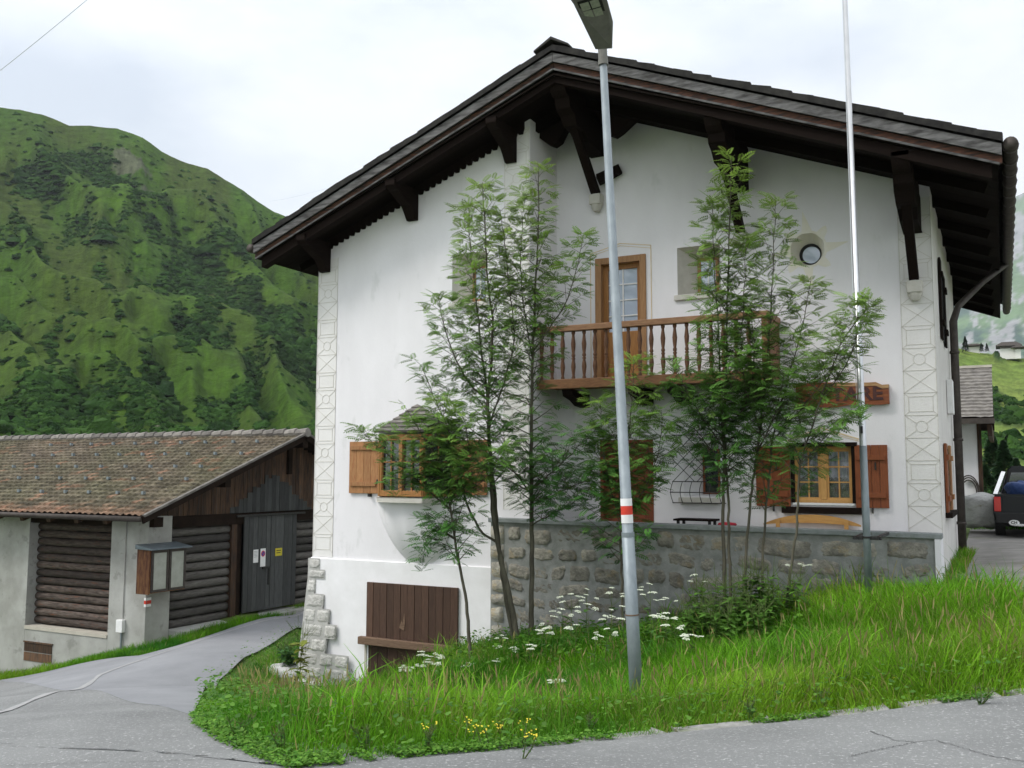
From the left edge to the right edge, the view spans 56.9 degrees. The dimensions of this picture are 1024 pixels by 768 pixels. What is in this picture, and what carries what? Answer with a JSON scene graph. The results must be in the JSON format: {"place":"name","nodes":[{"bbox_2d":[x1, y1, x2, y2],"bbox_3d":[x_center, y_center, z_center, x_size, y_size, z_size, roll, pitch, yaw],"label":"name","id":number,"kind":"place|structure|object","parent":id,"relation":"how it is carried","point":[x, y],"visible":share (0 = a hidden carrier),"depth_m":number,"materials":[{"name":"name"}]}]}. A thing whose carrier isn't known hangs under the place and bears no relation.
{"place":"outdoors","nodes":[
{"label":"outdoors","id":0,"kind":"place"},
{"bbox_2d":[0,0,86,70],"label":"overhead wire","id":1,"kind":"object","parent":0,"point":[45,34],"visible":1,"depth_m":15.51,"materials":[{"name":"grey metal"}]},
{"bbox_2d":[1,612,302,713],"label":"side road","id":2,"kind":"structure","parent":0,"point":[166,679],"depth_m":16.89,"materials":[{"name":"grey asphalt"}]},
{"bbox_2d":[0,610,303,712],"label":"gutter strip","id":3,"kind":"object","parent":2,"relation":"on","point":[48,693],"visible":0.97,"depth_m":16.13,"materials":[{"name":"grey concrete"}]},
{"bbox_2d":[0,107,318,435],"bbox_3d":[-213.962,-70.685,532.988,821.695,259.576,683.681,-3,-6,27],"label":"hillside","id":4,"kind":"structure","parent":0,"point":[150,312],"depth_m":410.67,"materials":[{"name":"green plant"}]},
{"bbox_2d":[0,111,317,435],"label":"alder scrub","id":5,"kind":"object","parent":4,"relation":"on","point":[68,407],"visible":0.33,"depth_m":322.77,"materials":[{"name":"green plant"}]},
{"bbox_2d":[0,680,1023,767],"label":"road","id":6,"kind":"structure","parent":0,"point":[81,728],"depth_m":6.14,"materials":[{"name":"grey asphalt"}]},
{"bbox_2d":[21,731,1021,764],"bbox_3d":[-0.108,2.293,6.022,6.138,0.216,1.024,0,-5,4],"label":"asphalt crack","id":7,"kind":"object","parent":6,"relation":"on","point":[849,755],"visible":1,"depth_m":5.75,"materials":[{"name":"grey asphalt"}]},
{"bbox_2d":[522,732,537,758],"bbox_3d":[0.095,2.176,5.647,0.121,0.189,0.094,-1,-5,12],"label":"buttercup","id":8,"kind":"object","parent":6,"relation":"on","point":[525,742],"visible":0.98,"depth_m":5.66,"materials":[{"name":"yellow plant"}]},
{"bbox_2d":[188,684,1023,767],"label":"kerb growth","id":9,"kind":"object","parent":6,"relation":"on","point":[294,759],"visible":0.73,"depth_m":5.99,"materials":[{"name":"green plant"}]},
{"bbox_2d":[971,682,997,704],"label":"dock plant","id":10,"kind":"object","parent":6,"relation":"on","point":[987,696],"visible":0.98,"depth_m":6.99,"materials":[{"name":"green plant"}]},
{"bbox_2d":[0,0,1023,215],"label":"sky","id":11,"kind":"structure","parent":0,"point":[278,99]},
{"bbox_2d":[1,528,1023,767],"bbox_3d":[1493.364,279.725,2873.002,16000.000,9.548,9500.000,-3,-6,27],"label":"ground","id":12,"kind":"structure","parent":0,"point":[252,613],"depth_m":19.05,"materials":[{"name":"green plant"}]},
{"bbox_2d":[0,599,304,679],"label":"verge grass","id":13,"kind":"structure","parent":12,"relation":"on","point":[211,629],"depth_m":21.21,"materials":[{"name":"green plant"}]},
{"bbox_2d":[0,428,314,672],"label":"barn","id":14,"kind":"structure","parent":12,"relation":"on","point":[223,504],"depth_m":23.18,"materials":[{"name":"wood"}]},
{"bbox_2d":[116,522,126,650],"bbox_3d":[-8.828,4.726,21.383,0.200,3.250,0.098,-3,-6,27],"label":"drainpipe","id":15,"kind":"object","parent":14,"relation":"attached to","point":[120,626],"visible":0.9,"depth_m":21.29,"materials":[{"name":"plastic"}]},
{"bbox_2d":[135,541,191,594],"bbox_3d":[-7.840,4.130,21.267,0.530,1.080,1.160,-3,-6,27],"label":"notice case","id":16,"kind":"object","parent":14,"relation":"attached to","point":[161,567],"visible":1,"depth_m":21.00,"materials":[{"name":"brown wood"}]},
{"bbox_2d":[150,549,169,592],"bbox_3d":[-7.812,4.147,20.957,0.038,0.910,0.480,-3,-6,27],"label":"case door","id":17,"kind":"structure","parent":16,"relation":"in","point":[159,574],"depth_m":20.95,"materials":[{"name":"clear glass"}]},
{"bbox_2d":[168,548,186,590],"bbox_3d":[-7.582,4.189,21.399,0.038,0.910,0.480,-3,-6,27],"label":"case door","id":18,"kind":"structure","parent":16,"relation":"in","point":[177,557],"depth_m":21.40,"materials":[{"name":"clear glass"}]},
{"bbox_2d":[241,516,270,612],"bbox_3d":[-6.549,4.598,24.222,0.039,2.390,0.962,-3,-6,27],"label":"sliding door","id":19,"kind":"structure","parent":14,"relation":"in","point":[257,529],"depth_m":24.16,"materials":[{"name":"grey wood"}]},
{"bbox_2d":[260,548,265,566],"bbox_3d":[-6.429,4.479,24.397,0.010,0.460,0.190,-3,-6,27],"label":"parking plate","id":20,"kind":"object","parent":19,"relation":"attached to","point":[262,556],"visible":1,"depth_m":24.38,"materials":[{"name":"white metal"}]},
{"bbox_2d":[269,514,296,607],"bbox_3d":[-6.088,4.683,25.111,0.039,2.390,0.992,-3,-6,27],"label":"sliding door","id":21,"kind":"structure","parent":14,"relation":"in","point":[283,527],"depth_m":25.09,"materials":[{"name":"grey wood"}]},
{"bbox_2d":[225,712,256,735],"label":"dock plant","id":22,"kind":"object","parent":12,"relation":"on","point":[248,716],"visible":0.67,"depth_m":6.38,"materials":[{"name":"green plant"}]},
{"bbox_2d":[270,717,287,747],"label":"dock plant","id":23,"kind":"object","parent":12,"relation":"on","point":[282,730],"visible":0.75,"depth_m":5.82,"materials":[{"name":"green plant"}]},
{"bbox_2d":[269,662,297,683],"bbox_3d":[-4.111,5.354,17.447,0.920,0.434,0.706,-3,-6,27],"label":"stone block","id":24,"kind":"object","parent":12,"relation":"on","point":[281,669],"depth_m":17.21,"materials":[{"name":"grey stone"}]},
{"bbox_2d":[274,639,299,666],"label":"leafy bush","id":25,"kind":"object","parent":12,"relation":"on","point":[286,648],"visible":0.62,"depth_m":17.31,"materials":[{"name":"green plant"}]},
{"bbox_2d":[286,619,316,684],"bbox_3d":[-3.691,4.742,16.551,0.518,1.358,0.606,-3,-6,27],"label":"tall weed","id":26,"kind":"object","parent":12,"relation":"on","point":[302,643],"visible":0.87,"depth_m":16.53,"materials":[{"name":"green plant"}]},
{"bbox_2d":[349,724,370,749],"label":"dock plant","id":27,"kind":"object","parent":12,"relation":"on","point":[367,728],"visible":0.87,"depth_m":5.83,"materials":[{"name":"green plant"}]},
{"bbox_2d":[422,724,437,749],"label":"dock plant","id":28,"kind":"object","parent":12,"relation":"on","point":[429,734],"visible":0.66,"depth_m":5.87,"materials":[{"name":"green plant"}]},
{"bbox_2d":[340,390,526,656],"bbox_3d":[-1.124,2.124,13.762,3.021,4.112,1.314,-3,-6,27],"label":"rowan tree","id":29,"kind":"object","parent":12,"relation":"on","point":[434,468],"visible":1,"depth_m":13.66,"materials":[{"name":"green plant"}]},
{"bbox_2d":[400,172,545,645],"bbox_3d":[-0.536,0.462,14.250,2.165,7.226,1.487,-3,-6,27],"label":"rowan tree","id":30,"kind":"object","parent":12,"relation":"on","point":[507,593],"visible":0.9,"depth_m":14.20,"materials":[{"name":"green plant"}]},
{"bbox_2d":[472,725,491,743],"bbox_3d":[-0.196,2.265,6.046,0.148,0.181,0.087,-3,-6,27],"label":"buttercup","id":31,"kind":"object","parent":12,"relation":"on","point":[485,729],"visible":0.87,"depth_m":6.05,"materials":[{"name":"green plant"}]},
{"bbox_2d":[487,739,584,749],"bbox_3d":[0.171,2.427,6.280,0.736,0.190,0.164,5,-7,-40],"label":"kerb stone","id":32,"kind":"object","parent":12,"relation":"on","point":[499,747],"visible":0.19,"depth_m":6.29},
{"bbox_2d":[535,627,554,666],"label":"cow parsley","id":33,"kind":"object","parent":12,"relation":"on","point":[541,632],"visible":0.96,"depth_m":12.32,"materials":[{"name":"white plant"}]},
{"bbox_2d":[475,157,618,636],"bbox_3d":[0.501,0.255,13.662,2.276,7.442,1.441,-7,-9,52],"label":"rowan tree","id":34,"kind":"object","parent":12,"relation":"on","point":[533,461],"visible":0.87,"depth_m":13.89,"materials":[{"name":"green plant"}]},
{"bbox_2d":[238,567,873,686],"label":"bank tufts","id":35,"kind":"object","parent":12,"relation":"on","point":[438,651],"visible":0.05,"depth_m":13.60,"materials":[{"name":"green plant"}]},
{"bbox_2d":[549,608,575,656],"bbox_3d":[0.676,3.381,12.612,0.357,0.764,0.235,0,-5,2],"label":"cow parsley","id":36,"kind":"object","parent":12,"relation":"on","point":[570,615],"visible":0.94,"depth_m":12.64,"materials":[{"name":"white plant"}]},
{"bbox_2d":[557,593,584,638],"bbox_3d":[0.803,3.328,13.022,0.398,0.874,0.259,0,-5,-4],"label":"cow parsley","id":37,"kind":"object","parent":12,"relation":"on","point":[562,601],"visible":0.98,"depth_m":13.04,"materials":[{"name":"white plant"}]},
{"bbox_2d":[574,603,597,650],"bbox_3d":[0.972,3.277,12.322,0.373,0.843,0.188,4,-6,-33],"label":"cow parsley","id":38,"kind":"object","parent":12,"relation":"on","point":[588,632],"visible":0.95,"depth_m":12.30,"materials":[{"name":"white plant"}]},
{"bbox_2d":[584,712,598,732],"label":"dock plant","id":39,"kind":"object","parent":12,"relation":"on","point":[590,716],"visible":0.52,"depth_m":6.89,"materials":[{"name":"green plant"}]},
{"bbox_2d":[571,0,642,696],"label":"street lamp","id":40,"kind":"object","parent":12,"relation":"on","point":[596,17],"visible":0.95,"depth_m":9.04,"materials":[{"name":"grey metal"}]},
{"bbox_2d":[620,498,632,522],"bbox_3d":[1.097,1.211,9.035,0.122,0.238,0.116,-3,-6,27],"label":"trail marker","id":41,"kind":"object","parent":40,"relation":"attached to","point":[626,511],"visible":0.98,"depth_m":8.99,"materials":[{"name":"red paint"}]},
{"bbox_2d":[596,628,617,669],"bbox_3d":[1.144,3.276,11.425,0.260,0.660,0.239,4,-7,-38],"label":"cow parsley","id":42,"kind":"object","parent":12,"relation":"on","point":[615,632],"visible":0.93,"depth_m":11.43,"materials":[{"name":"white plant"}]},
{"bbox_2d":[194,627,1023,760],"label":"clover edge","id":43,"kind":"object","parent":12,"relation":"on","point":[296,751],"visible":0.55,"depth_m":6.71,"materials":[{"name":"green plant"}]},
{"bbox_2d":[194,567,1023,762],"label":"meadow herbs","id":44,"kind":"object","parent":12,"relation":"on","point":[222,696],"visible":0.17,"depth_m":7.38,"materials":[{"name":"green plant"}]},
{"bbox_2d":[598,609,624,654],"bbox_3d":[1.288,3.236,11.911,0.335,0.785,0.337,-3,-6,27],"label":"cow parsley","id":45,"kind":"object","parent":12,"relation":"on","point":[611,617],"visible":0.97,"depth_m":11.92,"materials":[{"name":"white plant"}]},
{"bbox_2d":[582,727,665,740],"bbox_3d":[0.823,2.578,6.833,0.738,0.177,0.161,5,-7,-41],"label":"kerb stone","id":46,"kind":"object","parent":12,"relation":"on","point":[636,735],"visible":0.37,"depth_m":6.86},
{"bbox_2d":[225,557,1023,744],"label":"seed stalks","id":47,"kind":"object","parent":12,"relation":"on","point":[296,686],"visible":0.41,"depth_m":8.50,"materials":[{"name":"green plant"}]},
{"bbox_2d":[246,36,1018,688],"bbox_3d":[3.836,0.847,20.523,12.738,11.586,13.880,-3,-6,27],"label":"chalet","id":48,"kind":"object","parent":12,"relation":"on","point":[370,246],"visible":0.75,"depth_m":15.82,"materials":[{"name":"paint"}]},
{"bbox_2d":[358,582,458,678],"bbox_3d":[-1.776,4.663,16.131,2.001,2.430,0.180,-3,-6,27],"label":"cellar door","id":49,"kind":"structure","parent":48,"relation":"in","point":[401,612],"depth_m":16.22,"materials":[{"name":"brown wood"}]},
{"bbox_2d":[448,251,487,308],"bbox_3d":[-0.684,-1.778,16.428,0.770,0.957,0.360,-3,-6,27],"label":"window","id":50,"kind":"structure","parent":48,"relation":"in","point":[455,287],"depth_m":16.51,"materials":[{"name":"grey wood"}]},
{"bbox_2d":[595,254,646,376],"bbox_3d":[1.885,-1.104,16.165,0.920,2.160,0.190,-3,-6,27],"label":"balcony door","id":51,"kind":"structure","parent":48,"relation":"in","point":[632,268],"depth_m":16.22,"materials":[{"name":"brown wood"}]},
{"bbox_2d":[600,440,653,522],"bbox_3d":[1.943,1.844,15.841,0.940,1.810,0.131,-3,-6,27],"label":"front door","id":52,"kind":"structure","parent":48,"relation":"in","point":[651,507],"depth_m":15.79,"materials":[{"name":"wood"}]},
{"bbox_2d":[670,434,725,503],"bbox_3d":[3.028,1.370,15.291,0.886,1.112,0.568,-3,-6,27],"label":"window","id":53,"kind":"structure","parent":48,"relation":"in","point":[707,488],"depth_m":15.25,"materials":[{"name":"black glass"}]},
{"bbox_2d":[674,244,723,300],"bbox_3d":[3.140,-1.823,15.677,0.825,0.887,0.400,-3,-6,27],"label":"window","id":54,"kind":"structure","parent":48,"relation":"in","point":[685,277],"depth_m":15.77,"materials":[{"name":"brown wood"}]},
{"bbox_2d":[799,244,821,264],"bbox_3d":[4.753,-2.056,15.032,0.350,0.350,0.058,-3,-6,27],"label":"porthole window","id":55,"kind":"structure","parent":48,"relation":"in","point":[812,253],"depth_m":15.01,"materials":[{"name":"grey glass"}]},
{"bbox_2d":[755,442,888,514],"bbox_3d":[4.722,1.435,14.435,1.933,1.075,0.288,-3,-6,27],"label":"window","id":56,"kind":"structure","parent":48,"relation":"in","point":[842,487],"depth_m":14.36,"materials":[{"name":"brown wood"}]},
{"bbox_2d":[796,382,889,407],"bbox_3d":[4.990,0.160,14.301,1.341,0.390,0.088,-3,-6,27],"label":"name board","id":57,"kind":"object","parent":48,"relation":"attached to","point":[876,393],"visible":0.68,"depth_m":14.17,"materials":[{"name":"brown wood"}]},
{"bbox_2d":[946,379,954,414],"bbox_3d":[7.496,0.227,16.159,0.095,0.580,0.400,-3,-6,27],"label":"meter box","id":58,"kind":"object","parent":48,"relation":"attached to","point":[950,396],"visible":1,"depth_m":15.99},
{"bbox_2d":[572,351,696,629],"bbox_3d":[1.669,1.645,13.117,1.878,4.248,1.267,-3,-6,27],"label":"rowan tree","id":59,"kind":"object","parent":12,"relation":"on","point":[637,503],"visible":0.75,"depth_m":13.14,"materials":[{"name":"green plant"}]},
{"bbox_2d":[637,583,656,647],"bbox_3d":[1.760,3.081,12.288,0.385,0.994,0.264,4,-7,-35],"label":"cow parsley","id":60,"kind":"object","parent":12,"relation":"on","point":[648,600],"visible":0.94,"depth_m":12.27,"materials":[{"name":"white plant"}]},
{"bbox_2d":[654,612,677,649],"bbox_3d":[1.841,3.122,11.442,0.298,0.718,0.230,2,-6,-16],"label":"cow parsley","id":61,"kind":"object","parent":12,"relation":"on","point":[666,623],"visible":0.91,"depth_m":11.44,"materials":[{"name":"white plant"}]},
{"bbox_2d":[660,617,684,654],"bbox_3d":[1.913,3.096,11.140,0.290,0.681,0.236,-3,-6,27],"label":"cow parsley","id":62,"kind":"object","parent":12,"relation":"on","point":[679,628],"visible":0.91,"depth_m":11.14,"materials":[{"name":"white plant"}]},
{"bbox_2d":[672,588,708,649],"bbox_3d":[2.177,2.995,11.765,0.452,0.901,0.495,3,-6,-25],"label":"nettle bush","id":63,"kind":"object","parent":12,"relation":"on","point":[687,628],"visible":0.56,"depth_m":11.74,"materials":[{"name":"green plant"}]},
{"bbox_2d":[680,633,703,651],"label":"cow parsley","id":64,"kind":"object","parent":12,"relation":"on","point":[684,635],"visible":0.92,"depth_m":10.84,"materials":[{"name":"white plant"}]},
{"bbox_2d":[682,568,714,640],"bbox_3d":[2.420,2.946,12.399,0.493,1.049,0.461,-3,-6,27],"label":"nettle bush","id":65,"kind":"object","parent":12,"relation":"on","point":[702,589],"visible":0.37,"depth_m":12.38,"materials":[{"name":"green plant"}]},
{"bbox_2d":[694,586,724,646],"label":"nettle bush","id":66,"kind":"object","parent":12,"relation":"on","point":[704,616],"visible":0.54,"depth_m":11.81,"materials":[{"name":"green plant"}]},
{"bbox_2d":[401,580,1022,679],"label":"bank herbs","id":67,"kind":"object","parent":12,"relation":"on","point":[647,631],"visible":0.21,"depth_m":12.93,"materials":[{"name":"green plant"}]},
{"bbox_2d":[488,517,944,638],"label":"terrace wall","id":68,"kind":"structure","parent":12,"relation":"on","point":[566,558],"depth_m":14.40,"materials":[{"name":"stone"}]},
{"bbox_2d":[673,518,719,524],"bbox_3d":[2.891,2.383,14.794,0.640,0.545,0.380,-3,-6,27],"label":"garden table","id":69,"kind":"object","parent":68,"relation":"on","point":[683,520],"visible":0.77,"depth_m":14.73,"materials":[{"name":"brown wood"}]},
{"bbox_2d":[698,568,736,630],"bbox_3d":[2.740,2.876,12.345,0.497,1.057,0.524,2,-6,-19],"label":"nettle bush","id":70,"kind":"object","parent":12,"relation":"on","point":[723,598],"visible":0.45,"depth_m":12.32,"materials":[{"name":"green plant"}]},
{"bbox_2d":[656,146,787,613],"bbox_3d":[2.861,0.101,12.875,1.721,6.725,1.341,-3,-6,27],"label":"rowan tree","id":71,"kind":"object","parent":12,"relation":"on","point":[723,413],"visible":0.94,"depth_m":12.89,"materials":[{"name":"green plant"}]},
{"bbox_2d":[705,594,738,643],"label":"nettle bush","id":72,"kind":"object","parent":12,"relation":"on","point":[727,628],"visible":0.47,"depth_m":11.33,"materials":[{"name":"green plant"}]},
{"bbox_2d":[671,715,774,731],"bbox_3d":[1.617,2.645,7.232,0.789,0.142,0.160,1,-5,-11],"label":"kerb stone","id":73,"kind":"object","parent":12,"relation":"on","point":[715,725],"visible":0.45,"depth_m":7.22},
{"bbox_2d":[721,577,757,639],"bbox_3d":[2.874,2.877,11.831,0.460,0.898,0.514,-3,-6,27],"label":"nettle bush","id":74,"kind":"object","parent":12,"relation":"on","point":[736,602],"visible":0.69,"depth_m":11.79,"materials":[{"name":"green plant"}]},
{"bbox_2d":[728,555,765,621],"bbox_3d":[3.067,2.777,12.360,0.498,1.119,0.548,0,-5,5],"label":"nettle bush","id":75,"kind":"object","parent":12,"relation":"on","point":[744,577],"visible":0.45,"depth_m":12.30,"materials":[{"name":"green plant"}]},
{"bbox_2d":[744,697,756,717],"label":"dock plant","id":76,"kind":"object","parent":12,"relation":"on","point":[751,705],"visible":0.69,"depth_m":7.41,"materials":[{"name":"green plant"}]},
{"bbox_2d":[740,589,774,638],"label":"nettle bush","id":77,"kind":"object","parent":12,"relation":"on","point":[758,617],"visible":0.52,"depth_m":11.34,"materials":[{"name":"green plant"}]},
{"bbox_2d":[701,191,815,594],"bbox_3d":[3.362,0.367,12.625,1.227,6.026,1.529,4,-7,-35],"label":"rowan tree","id":78,"kind":"object","parent":12,"relation":"on","point":[781,382],"visible":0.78,"depth_m":12.71,"materials":[{"name":"green plant"}]},
{"bbox_2d":[742,556,784,621],"bbox_3d":[3.272,2.748,12.257,0.553,1.047,0.616,-3,-6,27],"label":"nettle bush","id":79,"kind":"object","parent":12,"relation":"on","point":[760,593],"visible":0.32,"depth_m":12.24,"materials":[{"name":"green plant"}]},
{"bbox_2d":[756,574,790,629],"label":"nettle bush","id":80,"kind":"object","parent":12,"relation":"on","point":[775,599],"visible":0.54,"depth_m":11.81,"materials":[{"name":"green plant"}]},
{"bbox_2d":[760,566,810,625],"bbox_3d":[3.482,2.735,11.992,0.614,0.951,0.474,-3,-6,27],"label":"nettle bush","id":81,"kind":"object","parent":12,"relation":"on","point":[799,586],"visible":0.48,"depth_m":11.97,"materials":[{"name":"green plant"}]},
{"bbox_2d":[728,274,857,597],"bbox_3d":[3.644,0.926,12.559,1.157,4.794,2.008,5,-7,-43],"label":"rowan tree","id":82,"kind":"object","parent":12,"relation":"on","point":[806,403],"visible":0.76,"depth_m":12.59,"materials":[{"name":"green plant"}]},
{"bbox_2d":[812,686,828,707],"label":"dock plant","id":83,"kind":"object","parent":12,"relation":"on","point":[821,695],"visible":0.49,"depth_m":7.59,"materials":[{"name":"green plant"}]},
{"bbox_2d":[760,287,886,610],"bbox_3d":[3.937,1.039,11.961,1.701,4.398,1.150,-3,-6,27],"label":"rowan tree","id":84,"kind":"object","parent":12,"relation":"on","point":[833,429],"visible":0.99,"depth_m":11.94,"materials":[{"name":"green plant"}]},
{"bbox_2d":[787,703,888,720],"bbox_3d":[2.513,2.575,7.290,0.736,0.196,0.161,0,-5,2],"label":"kerb stone","id":85,"kind":"object","parent":12,"relation":"on","point":[884,707],"visible":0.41,"depth_m":7.27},
{"bbox_2d":[842,0,888,599],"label":"flagpole","id":86,"kind":"object","parent":12,"relation":"on","point":[865,536],"visible":0.87,"depth_m":12.38,"materials":[{"name":"metal"}]},
{"bbox_2d":[898,691,1000,707],"bbox_3d":[3.374,2.474,7.286,0.737,0.189,0.162,0,-5,0],"label":"kerb stone","id":87,"kind":"object","parent":12,"relation":"on","point":[933,701],"visible":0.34,"depth_m":7.28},
{"bbox_2d":[959,365,994,495],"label":"neighbour house","id":88,"kind":"structure","parent":12,"relation":"on","point":[977,408],"depth_m":28.76,"materials":[{"name":"paint"}]},
{"bbox_2d":[964,475,979,492],"bbox_3d":[13.872,3.279,28.545,0.488,1.063,0.047,-3,-6,27],"label":"garden hose","id":89,"kind":"object","parent":88,"relation":"hanging from","point":[977,487],"visible":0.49,"depth_m":28.52,"materials":[{"name":"black rubber"}]},
{"bbox_2d":[983,465,999,493],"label":"conifer","id":90,"kind":"object","parent":12,"relation":"on","point":[989,479],"visible":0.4,"depth_m":44.97,"materials":[{"name":"green plant"}]},
{"bbox_2d":[982,435,1006,488],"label":"conifer","id":91,"kind":"object","parent":12,"relation":"on","point":[989,454],"visible":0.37,"depth_m":60.13,"materials":[{"name":"green plant"}]},
{"bbox_2d":[990,440,1017,484],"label":"conifer","id":92,"kind":"object","parent":12,"relation":"on","point":[1003,452],"visible":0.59,"depth_m":55.11,"materials":[{"name":"green plant"}]},
{"bbox_2d":[1004,457,1020,477],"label":"conifer","id":93,"kind":"object","parent":12,"relation":"on","point":[1015,461],"visible":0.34,"depth_m":50.13,"materials":[{"name":"green plant"}]},
{"bbox_2d":[1003,688,1023,695],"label":"kerb stone","id":94,"kind":"object","parent":12,"relation":"on","point":[1012,692],"visible":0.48,"depth_m":7.32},
{"bbox_2d":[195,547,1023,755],"bbox_3d":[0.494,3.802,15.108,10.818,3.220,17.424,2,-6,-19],"label":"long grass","id":95,"kind":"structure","parent":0,"point":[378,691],"depth_m":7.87,"materials":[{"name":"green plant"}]},
{"bbox_2d":[763,514,860,529],"bbox_3d":[4.462,2.283,14.168,1.430,0.635,0.340,-3,-6,27],"label":"garden bench","id":96,"kind":"object","parent":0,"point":[808,518],"visible":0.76,"depth_m":14.28,"materials":[{"name":"orange wood"}]},
{"bbox_2d":[949,526,1023,590],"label":"driveway","id":97,"kind":"structure","parent":0,"point":[994,548],"depth_m":17.00,"materials":[{"name":"grey asphalt"}]},
{"bbox_2d":[947,545,979,572],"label":"corner grass","id":98,"kind":"structure","parent":97,"relation":"on","point":[960,555],"depth_m":15.27,"materials":[{"name":"green plant"}]},
{"bbox_2d":[965,492,994,528],"bbox_3d":[11.605,3.111,23.284,1.087,0.900,1.059,-3,-6,27],"label":"boulder","id":99,"kind":"object","parent":97,"relation":"on","point":[979,509],"visible":0.63,"depth_m":22.93,"materials":[{"name":"grey stone"}]},
{"bbox_2d":[993,466,1023,534],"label":"pickup","id":100,"kind":"object","parent":97,"relation":"on","point":[1008,509],"visible":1,"depth_m":21.71,"materials":[{"name":"paint"}]},
{"bbox_2d":[1003,480,1023,493],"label":"tarp bundle","id":101,"kind":"object","parent":100,"relation":"on","point":[1013,487],"visible":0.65,"depth_m":21.90,"materials":[{"name":"blue plastic"}]},
{"bbox_2d":[957,193,1023,357],"bbox_3d":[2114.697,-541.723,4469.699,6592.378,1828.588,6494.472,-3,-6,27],"label":"mountain","id":102,"kind":"structure","parent":0,"point":[974,327],"depth_m":3563.43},
{"bbox_2d":[959,348,1023,483],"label":"hill","id":103,"kind":"structure","parent":0,"point":[1007,377],"depth_m":238.95,"materials":[{"name":"green plant"}]},
{"bbox_2d":[968,343,983,352],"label":"hill house","id":104,"kind":"structure","parent":103,"relation":"on","point":[975,348],"depth_m":274.73,"materials":[{"name":"white paint"}]},
{"bbox_2d":[981,385,1023,493],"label":"alder scrub","id":105,"kind":"object","parent":103,"relation":"on","point":[1009,415],"visible":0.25,"depth_m":143.46,"materials":[{"name":"green plant"}]},
{"bbox_2d":[996,341,1021,359],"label":"hill house","id":106,"kind":"structure","parent":103,"relation":"on","point":[1007,351],"depth_m":268.02,"materials":[{"name":"white paint"}]},
{"bbox_2d":[1011,345,1023,359],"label":"hill house","id":107,"kind":"structure","parent":103,"relation":"on","point":[1018,348],"depth_m":265.93,"materials":[{"name":"white paint"}]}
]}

